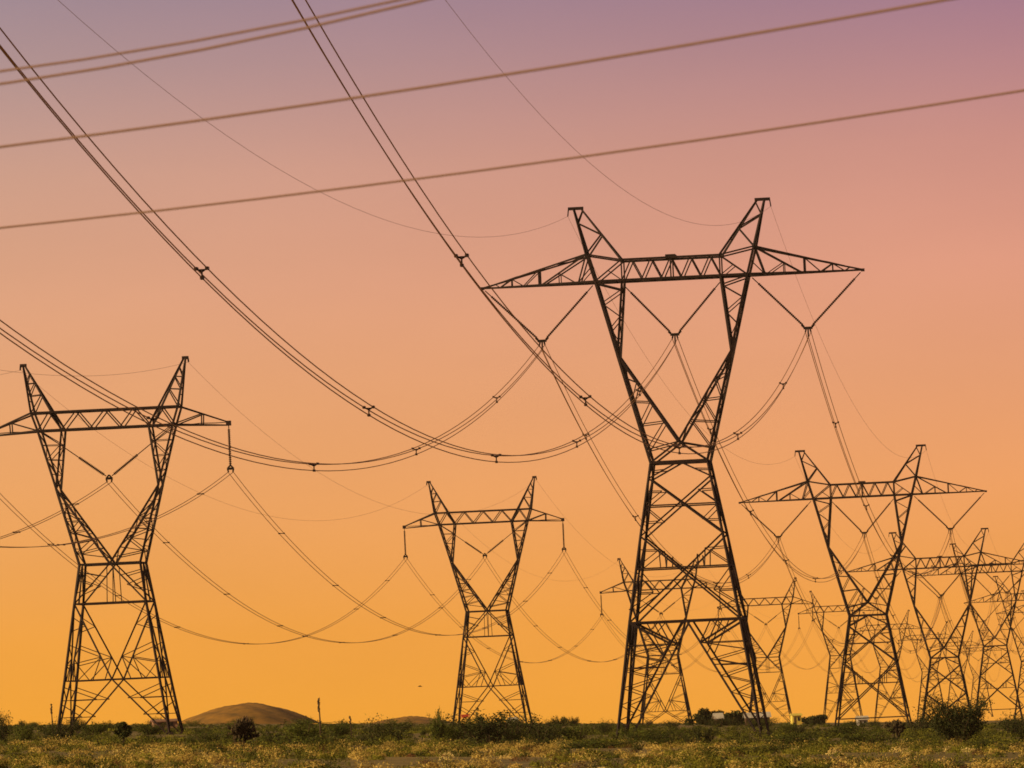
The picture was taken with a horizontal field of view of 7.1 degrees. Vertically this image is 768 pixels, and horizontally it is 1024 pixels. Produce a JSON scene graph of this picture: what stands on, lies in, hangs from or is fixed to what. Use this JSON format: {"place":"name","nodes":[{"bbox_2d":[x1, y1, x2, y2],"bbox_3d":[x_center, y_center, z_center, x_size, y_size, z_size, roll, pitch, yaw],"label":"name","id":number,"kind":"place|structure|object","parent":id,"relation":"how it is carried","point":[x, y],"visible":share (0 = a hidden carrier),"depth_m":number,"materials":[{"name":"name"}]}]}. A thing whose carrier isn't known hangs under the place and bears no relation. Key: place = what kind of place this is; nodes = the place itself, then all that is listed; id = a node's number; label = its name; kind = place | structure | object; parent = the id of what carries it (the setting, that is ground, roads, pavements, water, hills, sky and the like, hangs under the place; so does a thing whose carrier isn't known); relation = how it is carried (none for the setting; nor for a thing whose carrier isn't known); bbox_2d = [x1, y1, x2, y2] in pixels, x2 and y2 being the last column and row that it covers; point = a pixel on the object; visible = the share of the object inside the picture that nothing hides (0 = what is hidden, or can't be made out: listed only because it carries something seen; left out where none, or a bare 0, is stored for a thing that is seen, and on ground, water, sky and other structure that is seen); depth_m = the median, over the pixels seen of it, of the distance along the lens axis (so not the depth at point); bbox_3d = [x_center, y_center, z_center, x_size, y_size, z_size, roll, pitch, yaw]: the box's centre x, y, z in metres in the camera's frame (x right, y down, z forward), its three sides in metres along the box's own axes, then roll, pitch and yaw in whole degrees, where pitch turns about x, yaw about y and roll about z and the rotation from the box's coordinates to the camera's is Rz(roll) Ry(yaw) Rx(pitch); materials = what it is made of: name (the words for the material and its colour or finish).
{"place":"outdoors","nodes":[
{"label":"outdoors","id":0,"kind":"place"},
{"bbox_2d":[0,0,402,71],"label":"cable","id":1,"kind":"object","parent":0,"point":[208,38],"visible":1,"depth_m":76.74,"materials":[{"name":"brown metal"}]},
{"bbox_2d":[0,0,427,84],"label":"cable","id":2,"kind":"object","parent":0,"point":[223,45],"visible":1,"depth_m":76.27,"materials":[{"name":"brown metal"}]},
{"bbox_2d":[178,702,330,723],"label":"hill","id":3,"kind":"structure","parent":0,"point":[260,713],"depth_m":2514.17,"materials":[{"name":"soil"}]},
{"bbox_2d":[373,716,451,723],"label":"hill","id":4,"kind":"structure","parent":0,"point":[419,720],"depth_m":2469.47,"materials":[{"name":"soil"}]},
{"bbox_2d":[0,0,950,147],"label":"cable","id":5,"kind":"object","parent":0,"point":[516,72],"visible":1,"depth_m":78.01,"materials":[{"name":"brown metal"}]},
{"bbox_2d":[0,720,1022,767],"bbox_3d":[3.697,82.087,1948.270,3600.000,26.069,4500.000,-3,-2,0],"label":"ground","id":6,"kind":"structure","parent":0,"point":[396,761],"depth_m":362.11,"materials":[{"name":"soil"}]},
{"bbox_2d":[0,709,14,741],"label":"shrub","id":7,"kind":"object","parent":6,"relation":"on","point":[4,734],"visible":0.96,"depth_m":639.29,"materials":[{"name":"green plant"}]},
{"bbox_2d":[13,721,34,742],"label":"shrub","id":8,"kind":"object","parent":6,"relation":"on","point":[23,735],"visible":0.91,"depth_m":578.98,"materials":[{"name":"green plant"}]},
{"bbox_2d":[36,716,79,741],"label":"shrub","id":9,"kind":"object","parent":6,"relation":"on","point":[60,729],"visible":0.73,"depth_m":599.39,"materials":[{"name":"green plant"}]},
{"bbox_2d":[80,719,109,734],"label":"shrub","id":10,"kind":"object","parent":6,"relation":"on","point":[96,727],"visible":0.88,"depth_m":759.12,"materials":[{"name":"green plant"}]},
{"bbox_2d":[0,356,233,736],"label":"transmission tower","id":11,"kind":"structure","parent":6,"relation":"on","point":[157,491],"depth_m":759.61,"materials":[{"name":"metal"}]},
{"bbox_2d":[0,482,110,538],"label":"conductor bundle","id":12,"kind":"object","parent":11,"relation":"hanging from","point":[15,532],"visible":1,"depth_m":723.88,"materials":[{"name":"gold metal"}]},
{"bbox_2d":[0,472,232,547],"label":"conductor bundle","id":13,"kind":"object","parent":11,"relation":"hanging from","point":[148,521],"visible":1,"depth_m":685.22,"materials":[{"name":"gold metal"}]},
{"bbox_2d":[0,493,404,643],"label":"conductor bundle","id":14,"kind":"object","parent":11,"relation":"hanging from","point":[177,627],"visible":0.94,"depth_m":902.02,"materials":[{"name":"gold metal"}]},
{"bbox_2d":[107,482,485,642],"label":"conductor bundle","id":15,"kind":"object","parent":11,"relation":"hanging from","point":[279,625],"visible":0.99,"depth_m":888.88,"materials":[{"name":"black metal"}]},
{"bbox_2d":[188,362,535,514],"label":"earth wire","id":16,"kind":"object","parent":11,"relation":"hanging from","point":[299,459],"visible":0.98,"depth_m":838.22,"materials":[{"name":"brown metal"}]},
{"bbox_2d":[228,472,564,635],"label":"conductor bundle","id":17,"kind":"object","parent":11,"relation":"hanging from","point":[363,604],"visible":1,"depth_m":877.37,"materials":[{"name":"black metal"}]},
{"bbox_2d":[113,721,131,742],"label":"shrub","id":18,"kind":"object","parent":6,"relation":"on","point":[124,729],"visible":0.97,"depth_m":559.36,"materials":[{"name":"green plant"}]},
{"bbox_2d":[132,722,166,734],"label":"shrub","id":19,"kind":"object","parent":6,"relation":"on","point":[147,727],"visible":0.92,"depth_m":758.92,"materials":[{"name":"green plant"}]},
{"bbox_2d":[150,718,177,729],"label":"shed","id":20,"kind":"structure","parent":6,"relation":"on","point":[173,722],"depth_m":997.32,"materials":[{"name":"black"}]},
{"bbox_2d":[192,729,223,743],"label":"shrub","id":21,"kind":"object","parent":6,"relation":"on","point":[200,736],"visible":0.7,"depth_m":559.23,"materials":[{"name":"green plant"}]},
{"bbox_2d":[215,724,243,739],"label":"shrub","id":22,"kind":"object","parent":6,"relation":"on","point":[224,733],"visible":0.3,"depth_m":675.81,"materials":[{"name":"green plant"}]},
{"bbox_2d":[227,715,259,748],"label":"shrub","id":23,"kind":"object","parent":6,"relation":"on","point":[239,728],"visible":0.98,"depth_m":439.36,"materials":[{"name":"brown"}]},
{"bbox_2d":[277,715,330,740],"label":"shrub","id":24,"kind":"object","parent":6,"relation":"on","point":[301,733],"visible":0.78,"depth_m":619.11,"materials":[{"name":"green plant"}]},
{"bbox_2d":[260,728,350,748],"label":"shrub","id":25,"kind":"object","parent":6,"relation":"on","point":[291,741],"visible":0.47,"depth_m":469.09,"materials":[{"name":"green plant"}]},
{"bbox_2d":[313,698,323,739],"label":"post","id":26,"kind":"object","parent":6,"relation":"on","point":[318,703],"visible":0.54,"depth_m":599.48,"materials":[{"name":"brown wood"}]},
{"bbox_2d":[323,718,357,736],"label":"shrub","id":27,"kind":"object","parent":6,"relation":"on","point":[344,728],"visible":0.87,"depth_m":679.05,"materials":[{"name":"green plant"}]},
{"bbox_2d":[357,712,410,742],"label":"shrub","id":28,"kind":"object","parent":6,"relation":"on","point":[376,733],"visible":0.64,"depth_m":559.27,"materials":[{"name":"green plant"}]},
{"bbox_2d":[386,717,415,730],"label":"shrub","id":29,"kind":"object","parent":6,"relation":"on","point":[403,724],"visible":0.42,"depth_m":899.28,"materials":[{"name":"green plant"}]},
{"bbox_2d":[427,707,448,739],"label":"shrub","id":30,"kind":"object","parent":6,"relation":"on","point":[439,730],"visible":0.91,"depth_m":599.33,"materials":[{"name":"green plant"}]},
{"bbox_2d":[434,721,468,741],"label":"shrub","id":31,"kind":"object","parent":6,"relation":"on","point":[448,733],"visible":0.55,"depth_m":638.98,"materials":[{"name":"green plant"}]},
{"bbox_2d":[443,708,515,743],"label":"shrub","id":32,"kind":"object","parent":6,"relation":"on","point":[486,731],"visible":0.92,"depth_m":578.75,"materials":[{"name":"green plant"}]},
{"bbox_2d":[403,476,565,724],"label":"transmission tower","id":33,"kind":"structure","parent":6,"relation":"on","point":[461,670],"depth_m":1168.40,"materials":[{"name":"metal"}]},
{"bbox_2d":[404,559,601,662],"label":"conductor bundle","id":34,"kind":"object","parent":33,"relation":"hanging from","point":[486,645],"visible":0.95,"depth_m":1312.67,"materials":[{"name":"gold metal"}]},
{"bbox_2d":[483,558,662,661],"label":"conductor bundle","id":35,"kind":"object","parent":33,"relation":"hanging from","point":[549,637],"visible":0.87,"depth_m":1294.55,"materials":[{"name":"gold metal"}]},
{"bbox_2d":[563,552,719,656],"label":"conductor bundle","id":36,"kind":"object","parent":33,"relation":"hanging from","point":[618,628],"visible":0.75,"depth_m":1269.12,"materials":[{"name":"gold metal"}]},
{"bbox_2d":[2,721,1001,728],"bbox_3d":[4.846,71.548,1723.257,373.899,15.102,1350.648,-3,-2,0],"label":"distant scrub","id":37,"kind":"object","parent":6,"relation":"on","point":[258,725],"visible":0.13,"depth_m":1474.40,"materials":[{"name":"green plant"}]},
{"bbox_2d":[0,734,1023,767],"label":"golden brush","id":38,"kind":"object","parent":6,"relation":"on","point":[501,747],"visible":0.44,"depth_m":358.73,"materials":[{"name":"yellow plant"}]},
{"bbox_2d":[0,720,1023,749],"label":"scrub","id":39,"kind":"object","parent":6,"relation":"on","point":[746,737],"visible":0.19,"depth_m":682.01,"materials":[{"name":"green plant"}]},
{"bbox_2d":[487,707,541,741],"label":"shrub","id":40,"kind":"object","parent":6,"relation":"on","point":[520,731],"visible":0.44,"depth_m":589.36,"materials":[{"name":"green plant"}]},
{"bbox_2d":[508,731,535,741],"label":"shrub","id":41,"kind":"object","parent":6,"relation":"on","point":[513,735],"visible":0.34,"depth_m":580.84,"materials":[{"name":"green plant"}]},
{"bbox_2d":[495,737,556,746],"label":"shrub","id":42,"kind":"object","parent":6,"relation":"on","point":[539,741],"visible":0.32,"depth_m":499.12,"materials":[{"name":"green plant"}]},
{"bbox_2d":[521,713,574,742],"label":"shrub","id":43,"kind":"object","parent":6,"relation":"on","point":[542,733],"visible":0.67,"depth_m":599.12,"materials":[{"name":"green plant"}]},
{"bbox_2d":[551,721,597,741],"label":"shrub","id":44,"kind":"object","parent":6,"relation":"on","point":[579,734],"visible":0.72,"depth_m":639.22,"materials":[{"name":"green plant"}]},
{"bbox_2d":[552,739,641,748],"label":"shrub","id":45,"kind":"object","parent":6,"relation":"on","point":[594,744],"visible":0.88,"depth_m":439.16,"materials":[{"name":"green plant"}]},
{"bbox_2d":[593,718,614,734],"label":"shrub","id":46,"kind":"object","parent":6,"relation":"on","point":[606,725],"visible":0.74,"depth_m":799.18,"materials":[{"name":"green plant"}]},
{"bbox_2d":[616,723,668,740],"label":"shrub","id":47,"kind":"object","parent":6,"relation":"on","point":[636,735],"visible":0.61,"depth_m":618.79,"materials":[{"name":"green plant"}]},
{"bbox_2d":[624,738,689,746],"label":"shrub","id":48,"kind":"object","parent":6,"relation":"on","point":[659,742],"visible":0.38,"depth_m":448.94,"materials":[{"name":"green plant"}]},
{"bbox_2d":[600,554,721,724],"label":"transmission tower","id":49,"kind":"structure","parent":6,"relation":"on","point":[680,673],"depth_m":1565.70,"materials":[{"name":"metal"}]},
{"bbox_2d":[643,726,689,745],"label":"shrub","id":50,"kind":"object","parent":6,"relation":"on","point":[664,737],"visible":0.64,"depth_m":559.26,"materials":[{"name":"green plant"}]},
{"bbox_2d":[481,197,864,737],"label":"transmission tower","id":51,"kind":"structure","parent":6,"relation":"on","point":[632,631],"depth_m":699.80,"materials":[{"name":"metal"}]},
{"bbox_2d":[0,320,544,471],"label":"conductor bundle","id":52,"kind":"object","parent":51,"relation":"hanging from","point":[311,464],"visible":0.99,"depth_m":461.06,"materials":[{"name":"black metal"}]},
{"bbox_2d":[58,0,567,236],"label":"earth wire","id":53,"kind":"object","parent":51,"relation":"attached to","point":[258,156],"visible":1,"depth_m":461.57,"materials":[{"name":"brown metal"}]},
{"bbox_2d":[0,28,677,462],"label":"conductor bundle","id":54,"kind":"object","parent":51,"relation":"hanging from","point":[202,276],"visible":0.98,"depth_m":375.09,"materials":[{"name":"black metal"}]},
{"bbox_2d":[291,0,810,453],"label":"conductor bundle","id":55,"kind":"object","parent":51,"relation":"hanging from","point":[457,257],"visible":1,"depth_m":379.67,"materials":[{"name":"black metal"}]},
{"bbox_2d":[446,1,770,225],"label":"earth wire","id":56,"kind":"object","parent":51,"relation":"attached to","point":[571,146],"visible":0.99,"depth_m":460.68,"materials":[{"name":"brown metal"}]},
{"bbox_2d":[542,345,779,586],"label":"conductor bundle","id":57,"kind":"object","parent":51,"relation":"hanging from","point":[633,516],"visible":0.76,"depth_m":787.16,"materials":[{"name":"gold metal"}]},
{"bbox_2d":[672,339,865,581],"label":"conductor bundle","id":58,"kind":"object","parent":51,"relation":"hanging from","point":[815,578],"visible":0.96,"depth_m":786.81,"materials":[{"name":"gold metal"}]},
{"bbox_2d":[805,332,951,577],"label":"conductor bundle","id":59,"kind":"object","parent":51,"relation":"hanging from","point":[864,505],"visible":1,"depth_m":778.50,"materials":[{"name":"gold metal"}]},
{"bbox_2d":[688,725,718,742],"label":"shrub","id":60,"kind":"object","parent":6,"relation":"on","point":[698,734],"visible":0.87,"depth_m":554.18,"materials":[{"name":"green plant"}]},
{"bbox_2d":[692,708,723,725],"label":"tree","id":61,"kind":"object","parent":6,"relation":"on","point":[702,714],"visible":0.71,"depth_m":1447.46,"materials":[{"name":"green plant"}]},
{"bbox_2d":[703,717,732,726],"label":"shrub","id":62,"kind":"object","parent":6,"relation":"on","point":[717,722],"visible":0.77,"depth_m":1288.59,"materials":[{"name":"green plant"}]},
{"bbox_2d":[723,710,745,725],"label":"tree","id":63,"kind":"object","parent":6,"relation":"on","point":[737,714],"visible":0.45,"depth_m":1447.36,"materials":[{"name":"green plant"}]},
{"bbox_2d":[692,743,798,754],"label":"shrub","id":64,"kind":"object","parent":6,"relation":"on","point":[753,748],"visible":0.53,"depth_m":399.49,"materials":[{"name":"green plant"}]},
{"bbox_2d":[732,717,779,726],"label":"shrub","id":65,"kind":"object","parent":6,"relation":"on","point":[754,723],"visible":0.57,"depth_m":1288.05,"materials":[{"name":"green plant"}]},
{"bbox_2d":[743,712,770,726],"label":"trailer","id":66,"kind":"object","parent":6,"relation":"on","point":[750,716],"visible":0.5,"depth_m":1327.42,"materials":[{"name":"white metal"}]},
{"bbox_2d":[717,577,813,723],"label":"transmission tower","id":67,"kind":"structure","parent":6,"relation":"on","point":[780,668],"depth_m":1972.13,"materials":[{"name":"metal"}]},
{"bbox_2d":[777,721,796,733],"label":"shrub","id":68,"kind":"object","parent":6,"relation":"on","point":[788,727],"visible":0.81,"depth_m":777.89,"materials":[{"name":"green plant"}]},
{"bbox_2d":[764,729,822,747],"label":"shrub","id":69,"kind":"object","parent":6,"relation":"on","point":[788,738],"visible":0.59,"depth_m":518.95,"materials":[{"name":"green plant"}]},
{"bbox_2d":[801,714,827,724],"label":"tree","id":70,"kind":"object","parent":6,"relation":"on","point":[819,719],"visible":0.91,"depth_m":1746.99,"materials":[{"name":"green plant"}]},
{"bbox_2d":[798,588,878,721],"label":"transmission tower","id":71,"kind":"structure","parent":6,"relation":"on","point":[829,667],"depth_m":2350.97,"materials":[{"name":"metal"}]},
{"bbox_2d":[816,723,861,737],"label":"shrub","id":72,"kind":"object","parent":6,"relation":"on","point":[841,728],"visible":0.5,"depth_m":698.71,"materials":[{"name":"green plant"}]},
{"bbox_2d":[739,444,986,725],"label":"transmission tower","id":73,"kind":"structure","parent":6,"relation":"on","point":[867,601],"depth_m":1083.85,"materials":[{"name":"metal"}]},
{"bbox_2d":[777,539,877,645],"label":"conductor bundle","id":74,"kind":"object","parent":73,"relation":"hanging from","point":[810,609],"visible":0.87,"depth_m":1179.63,"materials":[{"name":"black metal"}]},
{"bbox_2d":[863,535,942,642],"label":"conductor bundle","id":75,"kind":"object","parent":73,"relation":"hanging from","point":[890,605],"visible":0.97,"depth_m":1183.82,"materials":[{"name":"black metal"}]},
{"bbox_2d":[949,531,1008,639],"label":"conductor bundle","id":76,"kind":"object","parent":73,"relation":"attached to","point":[969,597],"visible":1,"depth_m":1174.41,"materials":[{"name":"black metal"}]},
{"bbox_2d":[838,725,892,744],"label":"shrub","id":77,"kind":"object","parent":6,"relation":"on","point":[864,734],"visible":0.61,"depth_m":599.26,"materials":[{"name":"green plant"}]},
{"bbox_2d":[853,610,921,722],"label":"transmission tower","id":78,"kind":"structure","parent":6,"relation":"on","point":[881,663],"depth_m":2761.07,"materials":[{"name":"metal"}]},
{"bbox_2d":[883,718,905,738],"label":"shrub","id":79,"kind":"object","parent":6,"relation":"on","point":[898,728],"visible":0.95,"depth_m":639.07,"materials":[{"name":"brown plant"}]},
{"bbox_2d":[899,715,934,729],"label":"shrub","id":80,"kind":"object","parent":6,"relation":"on","point":[914,727],"visible":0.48,"depth_m":898.59,"materials":[{"name":"green plant"}]},
{"bbox_2d":[898,622,957,718],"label":"transmission tower","id":81,"kind":"structure","parent":6,"relation":"on","point":[921,684],"depth_m":3163.61,"materials":[{"name":"metal"}]},
{"bbox_2d":[847,528,1023,722],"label":"transmission tower","id":82,"kind":"structure","parent":6,"relation":"on","point":[967,609],"depth_m":1426.28,"materials":[{"name":"metal"}]},
{"bbox_2d":[875,599,940,652],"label":"conductor bundle","id":83,"kind":"object","parent":82,"relation":"hanging from","point":[923,641],"visible":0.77,"depth_m":1596.73,"materials":[{"name":"black metal"}]},
{"bbox_2d":[940,597,993,650],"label":"conductor bundle","id":84,"kind":"object","parent":82,"relation":"hanging from","point":[956,631],"visible":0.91,"depth_m":1571.68,"materials":[{"name":"black metal"}]},
{"bbox_2d":[912,692,994,743],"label":"creosote bush","id":85,"kind":"object","parent":6,"relation":"on","point":[964,724],"visible":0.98,"depth_m":598.56,"materials":[{"name":"green plant"}]},
{"bbox_2d":[929,631,982,711],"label":"transmission tower","id":86,"kind":"structure","parent":6,"relation":"on","point":[970,645],"depth_m":3564.53,"materials":[{"name":"metal"}]},
{"bbox_2d":[917,543,1023,718],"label":"transmission tower","id":87,"kind":"structure","parent":6,"relation":"on","point":[1007,638],"depth_m":1747.87,"materials":[{"name":"metal"}]},
{"bbox_2d":[954,637,1001,716],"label":"transmission tower","id":88,"kind":"structure","parent":6,"relation":"on","point":[973,684],"depth_m":3996.30,"materials":[{"name":"metal"}]},
{"bbox_2d":[960,737,1007,747],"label":"shrub","id":89,"kind":"object","parent":6,"relation":"on","point":[983,742],"visible":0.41,"depth_m":469.05,"materials":[{"name":"green plant"}]},
{"bbox_2d":[964,576,1023,716],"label":"transmission tower","id":90,"kind":"structure","parent":6,"relation":"on","point":[1012,630],"depth_m":2098.26,"materials":[{"name":"metal"}]},
{"bbox_2d":[972,742,1023,751],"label":"shrub","id":91,"kind":"object","parent":6,"relation":"on","point":[1010,745],"visible":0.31,"depth_m":399.50,"materials":[{"name":"green plant"}]},
{"bbox_2d":[995,711,1023,735],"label":"shrub","id":92,"kind":"object","parent":6,"relation":"on","point":[1012,726],"visible":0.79,"depth_m":759.00,"materials":[{"name":"green plant"}]},
{"bbox_2d":[0,89,1023,228],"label":"cable","id":93,"kind":"object","parent":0,"point":[625,150],"visible":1,"depth_m":90.17,"materials":[{"name":"brown metal"}]},
{"bbox_2d":[0,0,1023,725],"label":"sky","id":94,"kind":"structure","parent":0,"point":[926,343],"materials":[{"name":"orange"}]},
{"bbox_2d":[789,713,802,724],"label":"shed","id":95,"kind":"structure","parent":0,"point":[795,718],"depth_m":1647.03,"materials":[{"name":"yellow paint"}]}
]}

